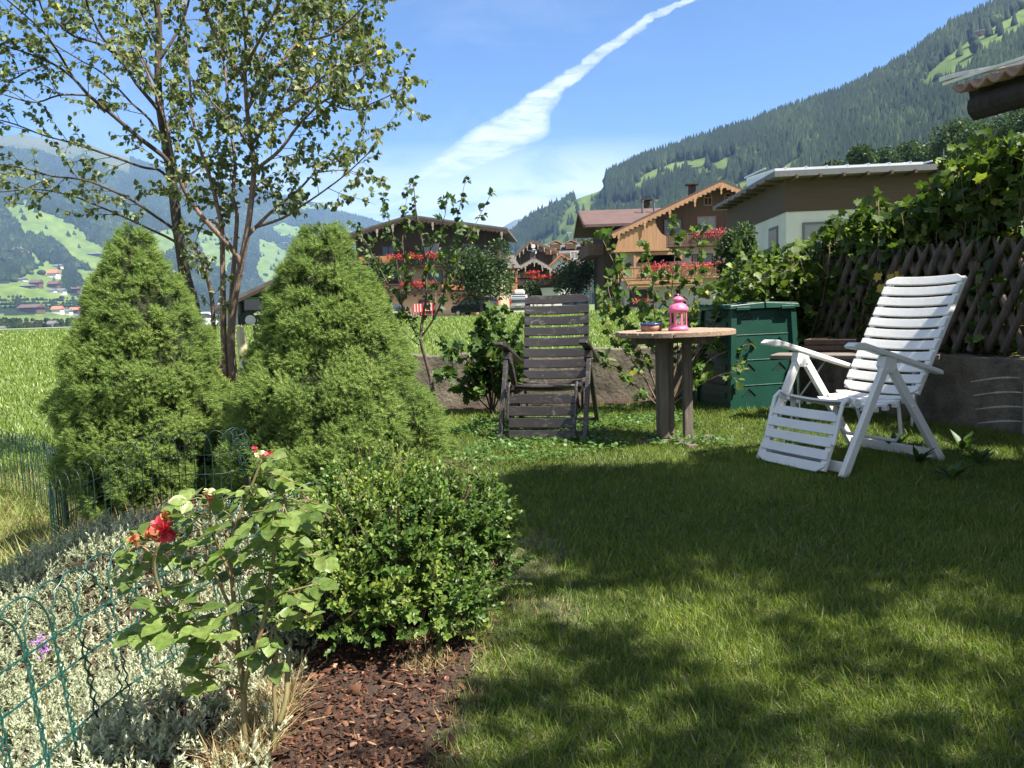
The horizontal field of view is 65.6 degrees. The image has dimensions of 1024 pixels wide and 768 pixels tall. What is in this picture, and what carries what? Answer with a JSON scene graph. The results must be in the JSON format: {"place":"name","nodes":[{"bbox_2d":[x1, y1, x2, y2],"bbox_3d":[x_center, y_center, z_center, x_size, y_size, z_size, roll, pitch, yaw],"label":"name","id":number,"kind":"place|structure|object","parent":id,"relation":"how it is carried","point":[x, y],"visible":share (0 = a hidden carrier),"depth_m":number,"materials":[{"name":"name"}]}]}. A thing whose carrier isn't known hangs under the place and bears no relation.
{"place":"outdoors","nodes":[
{"label":"outdoors","id":0,"kind":"place"},
{"bbox_2d":[0,465,80,562],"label":"meadow strip","id":1,"kind":"object","parent":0,"point":[1,531],"visible":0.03,"depth_m":5.25,"materials":[{"name":"plant"}]},
{"bbox_2d":[0,429,69,531],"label":"wire fence","id":2,"kind":"object","parent":1,"relation":"on","point":[38,461],"visible":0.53,"depth_m":5.79,"materials":[{"name":"green metal"}]},
{"bbox_2d":[56,288,67,294],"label":"house","id":3,"kind":"structure","parent":0,"point":[62,291],"depth_m":1998.17,"materials":[{"name":"white paint"}]},
{"bbox_2d":[0,502,289,767],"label":"bank","id":4,"kind":"structure","parent":0,"point":[69,652],"depth_m":2.74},
{"bbox_2d":[0,488,334,767],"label":"silver foliage","id":5,"kind":"object","parent":4,"relation":"on","point":[88,733],"visible":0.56,"depth_m":2.36,"materials":[{"name":"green plant"}]},
{"bbox_2d":[27,632,50,738],"bbox_3d":[-1.182,0.816,2.013,0.057,0.382,0.060,-1,6,12],"label":"lavender flower","id":6,"kind":"object","parent":5,"relation":"on","point":[42,647],"visible":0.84,"depth_m":2.00,"materials":[{"name":"purple plant"}]},
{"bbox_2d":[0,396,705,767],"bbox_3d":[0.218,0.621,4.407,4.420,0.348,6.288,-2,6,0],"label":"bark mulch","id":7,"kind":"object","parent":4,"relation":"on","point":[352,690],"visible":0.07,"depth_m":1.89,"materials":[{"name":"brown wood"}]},
{"bbox_2d":[36,219,237,526],"bbox_3d":[-2.062,-0.058,4.467,1.141,1.726,1.088,-2,6,0],"label":"dwarf spruce","id":8,"kind":"object","parent":7,"relation":"on","point":[136,367],"visible":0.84,"depth_m":4.18,"materials":[{"name":"green plant"}]},
{"bbox_2d":[112,445,339,750],"bbox_3d":[-0.595,0.484,1.618,0.493,0.703,0.308,-2,6,0],"label":"rose bush","id":9,"kind":"object","parent":7,"relation":"on","point":[155,629],"visible":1,"depth_m":1.61,"materials":[{"name":"green plant"}]},
{"bbox_2d":[229,428,262,495],"bbox_3d":[-1.240,0.406,3.755,0.162,0.395,0.078,-2,6,0],"label":"wire roll","id":10,"kind":"object","parent":7,"relation":"on","point":[235,444],"visible":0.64,"depth_m":3.73,"materials":[{"name":"green metal"}]},
{"bbox_2d":[208,219,460,503],"bbox_3d":[-0.936,-0.105,4.195,1.323,1.513,1.311,-2,6,0],"label":"dwarf spruce","id":11,"kind":"object","parent":7,"relation":"on","point":[332,375],"visible":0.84,"depth_m":3.87,"materials":[{"name":"green plant"}]},
{"bbox_2d":[246,433,534,659],"bbox_3d":[-0.341,0.440,2.349,0.821,0.558,0.816,-2,6,0],"label":"box bush","id":12,"kind":"object","parent":7,"relation":"on","point":[437,533],"visible":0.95,"depth_m":2.17,"materials":[{"name":"green plant"}]},
{"bbox_2d":[0,134,372,321],"bbox_3d":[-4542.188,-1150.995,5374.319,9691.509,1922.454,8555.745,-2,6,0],"label":"hill","id":13,"kind":"structure","parent":0,"point":[58,228],"depth_m":3318.43,"materials":[{"name":"green plant"}]},
{"bbox_2d":[17,304,45,313],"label":"house","id":14,"kind":"structure","parent":13,"relation":"on","point":[35,308],"depth_m":1650.28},
{"bbox_2d":[28,279,43,287],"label":"house","id":15,"kind":"structure","parent":13,"relation":"on","point":[39,283],"depth_m":1990.89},
{"bbox_2d":[0,295,82,328],"bbox_3d":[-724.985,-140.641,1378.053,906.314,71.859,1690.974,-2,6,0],"label":"village greenery","id":16,"kind":"object","parent":13,"relation":"on","point":[12,323],"visible":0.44,"depth_m":731.39,"materials":[{"name":"green plant"}]},
{"bbox_2d":[46,270,60,278],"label":"house","id":17,"kind":"structure","parent":13,"relation":"on","point":[54,273],"depth_m":2247.28,"materials":[{"name":"white paint"}]},
{"bbox_2d":[46,281,61,288],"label":"house","id":18,"kind":"structure","parent":13,"relation":"on","point":[54,284],"depth_m":2048.83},
{"bbox_2d":[51,306,64,314],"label":"house","id":19,"kind":"structure","parent":13,"relation":"on","point":[57,310],"depth_m":1710.98,"materials":[{"name":"white paint"}]},
{"bbox_2d":[71,286,81,292],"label":"house","id":20,"kind":"structure","parent":13,"relation":"on","point":[75,290],"depth_m":2066.70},
{"bbox_2d":[0,145,382,313],"bbox_3d":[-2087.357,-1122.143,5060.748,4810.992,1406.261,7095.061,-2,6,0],"label":"forest","id":21,"kind":"object","parent":13,"relation":"on","point":[41,245],"visible":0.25,"depth_m":4381.19,"materials":[{"name":"green plant"}]},
{"bbox_2d":[0,304,594,331],"bbox_3d":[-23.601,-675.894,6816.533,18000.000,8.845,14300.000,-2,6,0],"label":"valley floor","id":22,"kind":"structure","parent":0,"point":[591,306],"depth_m":105.08,"materials":[{"name":"green plant"}]},
{"bbox_2d":[215,279,284,326],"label":"tractor shed","id":23,"kind":"structure","parent":22,"relation":"on","point":[257,291],"depth_m":60.05,"materials":[{"name":"wood"}]},
{"bbox_2d":[388,304,403,314],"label":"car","id":24,"kind":"object","parent":22,"relation":"on","point":[397,308],"visible":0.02,"depth_m":74.44,"materials":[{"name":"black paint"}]},
{"bbox_2d":[347,214,516,316],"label":"chalet","id":25,"kind":"object","parent":22,"relation":"on","point":[383,249],"visible":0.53,"depth_m":80.36,"materials":[{"name":"beige paint"}]},
{"bbox_2d":[381,245,394,255],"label":"window","id":26,"kind":"structure","parent":25,"relation":"in","point":[385,250],"depth_m":80.71,"materials":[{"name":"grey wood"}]},
{"bbox_2d":[387,272,399,283],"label":"window","id":27,"kind":"structure","parent":25,"relation":"in","point":[395,280],"depth_m":81.00,"materials":[{"name":"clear glass"}]},
{"bbox_2d":[418,300,435,313],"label":"window","id":28,"kind":"structure","parent":25,"relation":"in","point":[419,301],"depth_m":81.06,"materials":[{"name":"glass"}]},
{"bbox_2d":[421,242,439,254],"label":"window","id":29,"kind":"structure","parent":25,"relation":"in","point":[435,246],"depth_m":80.40,"materials":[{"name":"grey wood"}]},
{"bbox_2d":[428,270,442,281],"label":"window","id":30,"kind":"structure","parent":25,"relation":"in","point":[439,279],"depth_m":80.69,"materials":[{"name":"grey glass"}]},
{"bbox_2d":[451,296,498,314],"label":"car","id":31,"kind":"object","parent":22,"relation":"on","point":[458,310],"visible":0.43,"depth_m":75.93,"materials":[{"name":"black paint"}]},
{"bbox_2d":[523,280,537,305],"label":"village shrub","id":32,"kind":"object","parent":22,"relation":"on","point":[528,292],"visible":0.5,"depth_m":81.19,"materials":[{"name":"green plant"}]},
{"bbox_2d":[510,250,562,311],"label":"chalet","id":33,"kind":"object","parent":22,"relation":"on","point":[534,269],"visible":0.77,"depth_m":102.61,"materials":[{"name":"white paint"}]},
{"bbox_2d":[549,254,577,294],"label":"house","id":34,"kind":"structure","parent":22,"relation":"on","point":[555,262],"depth_m":120.76,"materials":[{"name":"white paint"}]},
{"bbox_2d":[549,256,593,304],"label":"village shrub","id":35,"kind":"object","parent":22,"relation":"on","point":[573,277],"visible":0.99,"depth_m":82.55,"materials":[{"name":"green plant"}]},
{"bbox_2d":[576,238,593,289],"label":"village shrub","id":36,"kind":"object","parent":22,"relation":"on","point":[583,243],"visible":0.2,"depth_m":90.60,"materials":[{"name":"green plant"}]},
{"bbox_2d":[573,180,742,310],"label":"chalet","id":37,"kind":"object","parent":22,"relation":"on","point":[647,223],"visible":0.37,"depth_m":70.92,"materials":[{"name":"white paint"}]},
{"bbox_2d":[629,289,646,306],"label":"window","id":38,"kind":"structure","parent":37,"relation":"in","point":[643,292],"depth_m":71.57,"materials":[{"name":"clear glass"}]},
{"bbox_2d":[663,218,682,239],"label":"window","id":39,"kind":"structure","parent":37,"relation":"in","point":[665,224],"depth_m":70.93,"materials":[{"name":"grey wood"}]},
{"bbox_2d":[692,253,712,264],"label":"window","id":40,"kind":"structure","parent":37,"relation":"in","point":[709,257],"depth_m":71.26,"materials":[{"name":"grey glass"}]},
{"bbox_2d":[697,216,715,231],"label":"window","id":41,"kind":"structure","parent":37,"relation":"in","point":[711,220],"depth_m":70.89,"materials":[{"name":"grey glass"}]},
{"bbox_2d":[704,193,711,205],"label":"window","id":42,"kind":"structure","parent":37,"relation":"in","point":[707,198],"depth_m":70.70,"materials":[{"name":"brown wood"}]},
{"bbox_2d":[0,306,698,519],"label":"meadow","id":43,"kind":"structure","parent":0,"point":[216,368],"depth_m":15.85,"materials":[{"name":"plant"}]},
{"bbox_2d":[201,312,218,325],"bbox_3d":[-25.290,-5.225,65.717,4.430,1.440,1.784,-2,6,-4],"label":"car","id":44,"kind":"object","parent":43,"relation":"on","point":[208,317],"visible":0.06,"depth_m":64.90,"materials":[{"name":"white paint"}]},
{"bbox_2d":[239,297,261,325],"bbox_3d":[-20.019,-5.561,62.752,3.100,2.580,1.820,-5,6,-25],"label":"tractor","id":45,"kind":"object","parent":43,"relation":"on","point":[250,306],"visible":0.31,"depth_m":61.77,"materials":[{"name":"grey metal"}]},
{"bbox_2d":[361,255,395,292],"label":"village tree","id":46,"kind":"object","parent":43,"relation":"on","point":[367,264],"visible":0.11,"depth_m":70.85,"materials":[{"name":"green plant"}]},
{"bbox_2d":[440,238,516,311],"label":"village tree","id":47,"kind":"object","parent":43,"relation":"on","point":[486,273],"visible":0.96,"depth_m":68.61,"materials":[{"name":"green plant"}]},
{"bbox_2d":[509,295,530,312],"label":"van","id":48,"kind":"object","parent":43,"relation":"on","point":[516,302],"visible":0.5,"depth_m":73.97,"materials":[{"name":"silver metal"}]},
{"bbox_2d":[711,220,758,289],"bbox_3d":[3.809,-1.765,13.455,0.784,1.963,0.756,-5,6,-28],"label":"garden shrub","id":49,"kind":"object","parent":43,"relation":"on","point":[749,239],"visible":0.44,"depth_m":13.30,"materials":[{"name":"green plant"}]},
{"bbox_2d":[713,150,943,255],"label":"workshop","id":50,"kind":"structure","parent":43,"relation":"on","point":[782,206],"depth_m":37.26,"materials":[{"name":"white paint"}]},
{"bbox_2d":[768,226,777,251],"bbox_3d":[13.057,-7.077,39.735,0.075,1.500,1.700,-2,6,4],"label":"window","id":51,"kind":"structure","parent":50,"relation":"in","point":[773,232],"depth_m":39.54,"materials":[{"name":"grey glass"}]},
{"bbox_2d":[802,221,843,243],"bbox_3d":[14.831,-7.002,37.368,2.300,1.250,0.080,-2,6,4],"label":"window","id":52,"kind":"structure","parent":50,"relation":"in","point":[807,227],"depth_m":37.39,"materials":[{"name":"grey glass"}]},
{"bbox_2d":[0,0,992,226],"label":"sky","id":53,"kind":"structure","parent":0,"point":[531,102],"materials":[{"name":"blue"}]},
{"bbox_2d":[504,218,522,229],"bbox_3d":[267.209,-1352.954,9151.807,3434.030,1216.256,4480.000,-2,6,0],"label":"mountain","id":54,"kind":"structure","parent":0,"point":[510,225],"depth_m":9577.16,"materials":[{"name":"blue"}]},
{"bbox_2d":[507,253,520,290],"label":"house","id":55,"kind":"structure","parent":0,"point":[516,265],"depth_m":91.11,"materials":[{"name":"grey wood"}]},
{"bbox_2d":[514,239,593,267],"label":"chalet","id":56,"kind":"object","parent":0,"point":[549,253],"visible":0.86,"depth_m":130.57,"materials":[{"name":"brown wood"}]},
{"bbox_2d":[570,251,577,258],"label":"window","id":57,"kind":"structure","parent":56,"relation":"in","point":[573,254],"depth_m":130.49,"materials":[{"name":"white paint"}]},
{"bbox_2d":[408,397,1023,767],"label":"lawn","id":58,"kind":"structure","parent":0,"point":[546,604],"depth_m":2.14,"materials":[{"name":"plant"}]},
{"bbox_2d":[0,448,110,578],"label":"bank grass","id":59,"kind":"structure","parent":58,"relation":"on","point":[5,551],"depth_m":5.26,"materials":[{"name":"plant"}]},
{"bbox_2d":[0,0,241,353],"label":"apple tree","id":60,"kind":"object","parent":58,"relation":"on","point":[31,45],"visible":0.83,"depth_m":6.86,"materials":[{"name":"green plant"}]},
{"bbox_2d":[47,427,246,541],"bbox_3d":[-2.070,0.564,4.082,1.671,0.743,0.490,2,7,36],"label":"wire fence","id":61,"kind":"object","parent":58,"relation":"on","point":[51,509],"visible":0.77,"depth_m":3.73,"materials":[{"name":"green metal"}]},
{"bbox_2d":[0,483,321,767],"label":"wire fence","id":62,"kind":"object","parent":58,"relation":"on","point":[34,693],"visible":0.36,"depth_m":1.76,"materials":[{"name":"green metal"}]},
{"bbox_2d":[0,464,463,767],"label":"dry grass","id":63,"kind":"structure","parent":58,"relation":"on","point":[254,725],"depth_m":1.79,"materials":[{"name":"beige plant"}]},
{"bbox_2d":[236,327,247,373],"bbox_3d":[-2.367,0.079,7.035,0.106,1.168,0.080,-2,6,0],"label":"pipe post","id":64,"kind":"object","parent":58,"relation":"on","point":[241,338],"visible":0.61,"depth_m":6.96,"materials":[{"name":"metal"}]},
{"bbox_2d":[106,0,433,392],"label":"apple tree","id":65,"kind":"object","parent":58,"relation":"on","point":[356,34],"visible":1,"depth_m":6.21,"materials":[{"name":"green plant"}]},
{"bbox_2d":[346,175,495,394],"bbox_3d":[-0.745,-0.724,6.752,1.310,2.043,0.735,-2,6,0],"label":"young tree","id":66,"kind":"object","parent":58,"relation":"on","point":[400,296],"visible":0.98,"depth_m":6.70,"materials":[{"name":"green plant"}]},
{"bbox_2d":[430,301,529,412],"bbox_3d":[-0.248,-0.221,6.696,0.834,0.960,0.737,-2,6,0],"label":"currant shrub","id":67,"kind":"object","parent":58,"relation":"on","point":[483,372],"visible":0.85,"depth_m":6.66,"materials":[{"name":"green plant"}]},
{"bbox_2d":[494,294,599,440],"bbox_3d":[0.271,-0.136,5.691,0.640,1.004,0.811,-1,6,13],"label":"garden recliner","id":68,"kind":"object","parent":58,"relation":"on","point":[513,406],"visible":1,"depth_m":5.83,"materials":[{"name":"brown wood"}]},
{"bbox_2d":[410,345,696,405],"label":"garden wall","id":69,"kind":"structure","parent":58,"relation":"on","point":[608,384],"depth_m":7.52,"materials":[{"name":"stone"}]},
{"bbox_2d":[418,395,704,414],"bbox_3d":[0.507,0.192,7.207,4.200,0.022,0.800,-2,6,0],"label":"back border","id":70,"kind":"object","parent":58,"relation":"on","point":[478,407],"visible":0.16,"depth_m":7.29,"materials":[{"name":"brown soil"}]},
{"bbox_2d":[442,410,733,463],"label":"clover leaves","id":71,"kind":"object","parent":58,"relation":"on","point":[581,437],"visible":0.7,"depth_m":5.17,"materials":[{"name":"green plant"}]},
{"bbox_2d":[593,214,755,403],"bbox_3d":[1.335,-0.585,6.528,1.430,1.574,0.764,-1,6,6],"label":"currant shrub","id":72,"kind":"object","parent":58,"relation":"on","point":[619,310],"visible":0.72,"depth_m":6.51,"materials":[{"name":"green plant"}]},
{"bbox_2d":[615,327,735,447],"bbox_3d":[1.056,0.024,5.130,0.756,0.744,0.756,-2,6,0],"label":"garden table","id":73,"kind":"object","parent":58,"relation":"on","point":[663,340],"visible":0.84,"depth_m":5.10,"materials":[{"name":"brown wood"}]},
{"bbox_2d":[640,323,662,330],"bbox_3d":[0.889,-0.363,5.070,0.141,0.050,0.141,-2,6,0],"label":"ashtray","id":74,"kind":"object","parent":73,"relation":"on","point":[651,326],"visible":1,"depth_m":5.01,"materials":[{"name":"ceramic"}]},
{"bbox_2d":[668,294,688,330],"bbox_3d":[1.046,-0.452,5.002,0.129,0.229,0.129,-2,6,0],"label":"lantern","id":75,"kind":"object","parent":73,"relation":"on","point":[678,309],"visible":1,"depth_m":4.96,"materials":[{"name":"pink metal"}]},
{"bbox_2d":[669,311,686,326],"bbox_3d":[1.047,-0.411,5.006,0.109,0.106,0.109,-2,6,0],"label":"window frame","id":76,"kind":"structure","parent":75,"relation":"in","point":[681,312],"depth_m":4.96,"materials":[{"name":"pink metal"}]},
{"bbox_2d":[671,312,684,324],"bbox_3d":[1.047,-0.412,5.006,0.098,0.096,0.098,-2,6,0],"label":"window pane","id":77,"kind":"structure","parent":75,"relation":"in","point":[678,316],"depth_m":4.96,"materials":[{"name":"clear glass"}]},
{"bbox_2d":[694,301,801,410],"bbox_3d":[1.985,-0.254,6.745,0.680,0.881,0.650,-3,6,-13],"label":"composter","id":78,"kind":"object","parent":58,"relation":"on","point":[764,375],"visible":0.74,"depth_m":6.48,"materials":[{"name":"green plastic"}]},
{"bbox_2d":[770,353,940,426],"bbox_3d":[2.465,0.028,5.750,1.110,0.492,0.281,1,7,31],"label":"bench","id":79,"kind":"object","parent":58,"relation":"on","point":[845,356],"visible":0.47,"depth_m":5.83,"materials":[{"name":"wood"}]},
{"bbox_2d":[804,338,858,351],"bbox_3d":[2.425,-0.296,6.029,0.360,0.093,0.206,1,7,31],"label":"planter box","id":80,"kind":"object","parent":79,"relation":"on","point":[825,344],"visible":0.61,"depth_m":5.96,"materials":[{"name":"brown wood"}]},
{"bbox_2d":[756,274,966,477],"bbox_3d":[1.940,-0.079,4.420,1.092,1.025,0.640,-5,6,-26],"label":"garden recliner","id":81,"kind":"object","parent":58,"relation":"on","point":[887,366],"visible":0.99,"depth_m":4.39,"materials":[{"name":"white plastic"}]},
{"bbox_2d":[876,430,910,443],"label":"broadleaf weed","id":82,"kind":"object","parent":58,"relation":"on","point":[894,436],"visible":0.45,"depth_m":4.63,"materials":[{"name":"green plant"}]},
{"bbox_2d":[800,346,1023,432],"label":"footing wall","id":83,"kind":"structure","parent":58,"relation":"on","point":[969,389],"depth_m":5.44,"materials":[{"name":"concrete"}]},
{"bbox_2d":[695,126,1023,359],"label":"vine hedge","id":84,"kind":"object","parent":83,"relation":"on","point":[978,193],"visible":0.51,"depth_m":6.13,"materials":[{"name":"green plant"}]},
{"bbox_2d":[795,235,1023,354],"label":"lattice fence","id":85,"kind":"object","parent":83,"relation":"on","point":[1003,334],"visible":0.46,"depth_m":5.62,"materials":[{"name":"brown wood"}]},
{"bbox_2d":[873,273,881,281],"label":"yellow leaf","id":86,"kind":"object","parent":85,"relation":"attached to","point":[877,276],"visible":1,"depth_m":6.26,"materials":[{"name":"yellow plant"}]},
{"bbox_2d":[903,446,934,462],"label":"broadleaf weed","id":87,"kind":"object","parent":58,"relation":"on","point":[920,457],"visible":1,"depth_m":4.21,"materials":[{"name":"green plant"}]},
{"bbox_2d":[931,460,972,478],"bbox_3d":[2.125,0.415,3.838,0.169,0.096,0.103,-1,6,9],"label":"broadleaf weed","id":88,"kind":"object","parent":58,"relation":"on","point":[951,472],"visible":0.92,"depth_m":3.84,"materials":[{"name":"green plant"}]},
{"bbox_2d":[945,430,977,448],"bbox_3d":[2.567,0.322,4.542,0.182,0.108,0.166,-7,8,-44],"label":"broadleaf weed","id":89,"kind":"object","parent":58,"relation":"on","point":[966,441],"visible":0.92,"depth_m":4.53,"materials":[{"name":"green plant"}]},
{"bbox_2d":[961,448,993,463],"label":"broadleaf weed","id":90,"kind":"object","parent":58,"relation":"on","point":[982,456],"visible":1,"depth_m":4.13,"materials":[{"name":"green plant"}]},
{"bbox_2d":[939,56,1023,120],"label":"shed","id":91,"kind":"structure","parent":58,"relation":"on","point":[996,93],"depth_m":3.38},
{"bbox_2d":[1022,386,1023,433],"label":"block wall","id":92,"kind":"structure","parent":58,"relation":"on","point":[1023,413],"depth_m":4.97,"materials":[{"name":"concrete"}]},
{"bbox_2d":[536,9,1023,243],"bbox_3d":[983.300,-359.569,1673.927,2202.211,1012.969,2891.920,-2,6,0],"label":"hill","id":93,"kind":"structure","parent":0,"point":[949,62],"depth_m":1530.97,"materials":[{"name":"green plant"}]},
{"bbox_2d":[509,0,1023,304],"bbox_3d":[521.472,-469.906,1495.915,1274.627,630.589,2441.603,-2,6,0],"label":"forest","id":94,"kind":"object","parent":93,"relation":"on","point":[895,103],"visible":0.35,"depth_m":1375.33,"materials":[{"name":"green plant"}]},
{"bbox_2d":[974,29,994,36],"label":"hill farm","id":95,"kind":"object","parent":93,"relation":"on","point":[979,32],"visible":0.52,"depth_m":1337.65,"materials":[{"name":"white wood"}]},
{"bbox_2d":[821,157,845,165],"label":"broadleaf tree","id":96,"kind":"object","parent":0,"point":[834,162],"visible":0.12,"depth_m":166.17,"materials":[{"name":"green plant"}]},
{"bbox_2d":[843,143,879,164],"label":"broadleaf tree","id":97,"kind":"object","parent":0,"point":[860,155],"visible":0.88,"depth_m":145.14,"materials":[{"name":"green plant"}]},
{"bbox_2d":[873,144,906,163],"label":"broadleaf tree","id":98,"kind":"object","parent":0,"point":[889,155],"visible":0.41,"depth_m":155.17,"materials":[{"name":"green plant"}]},
{"bbox_2d":[893,139,923,161],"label":"broadleaf tree","id":99,"kind":"object","parent":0,"point":[904,146],"visible":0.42,"depth_m":169.99,"materials":[{"name":"green plant"}]},
{"bbox_2d":[908,141,945,163],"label":"broadleaf tree","id":100,"kind":"object","parent":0,"point":[919,155],"visible":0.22,"depth_m":146.57,"materials":[{"name":"green plant"}]},
{"bbox_2d":[926,115,978,163],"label":"broadleaf tree","id":101,"kind":"object","parent":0,"point":[945,137],"visible":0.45,"depth_m":136.55,"materials":[{"name":"green plant"}]},
{"bbox_2d":[952,118,993,156],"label":"broadleaf tree","id":102,"kind":"object","parent":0,"point":[963,137],"visible":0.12,"depth_m":131.78,"materials":[{"name":"green plant"}]},
{"bbox_2d":[976,109,1023,140],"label":"broadleaf tree","id":103,"kind":"object","parent":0,"point":[1001,131],"visible":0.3,"depth_m":121.18,"materials":[{"name":"green plant"}]},
{"bbox_2d":[1006,108,1023,136],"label":"broadleaf tree","id":104,"kind":"object","parent":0,"point":[1020,125],"visible":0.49,"depth_m":117.49,"materials":[{"name":"green plant"}]},
{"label":"road","id":105,"kind":"structure","parent":0,"visible":0},
{"bbox_2d":[413,304,422,314],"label":"striped panel","id":106,"kind":"object","parent":105,"relation":"on","point":[417,307],"visible":0.91,"depth_m":77.78,"materials":[{"name":"white paint"}]},
{"bbox_2d":[531,282,542,295],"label":"conifer","id":107,"kind":"object","parent":105,"relation":"on","point":[536,291],"visible":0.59,"depth_m":79.25,"materials":[{"name":"green plant"}]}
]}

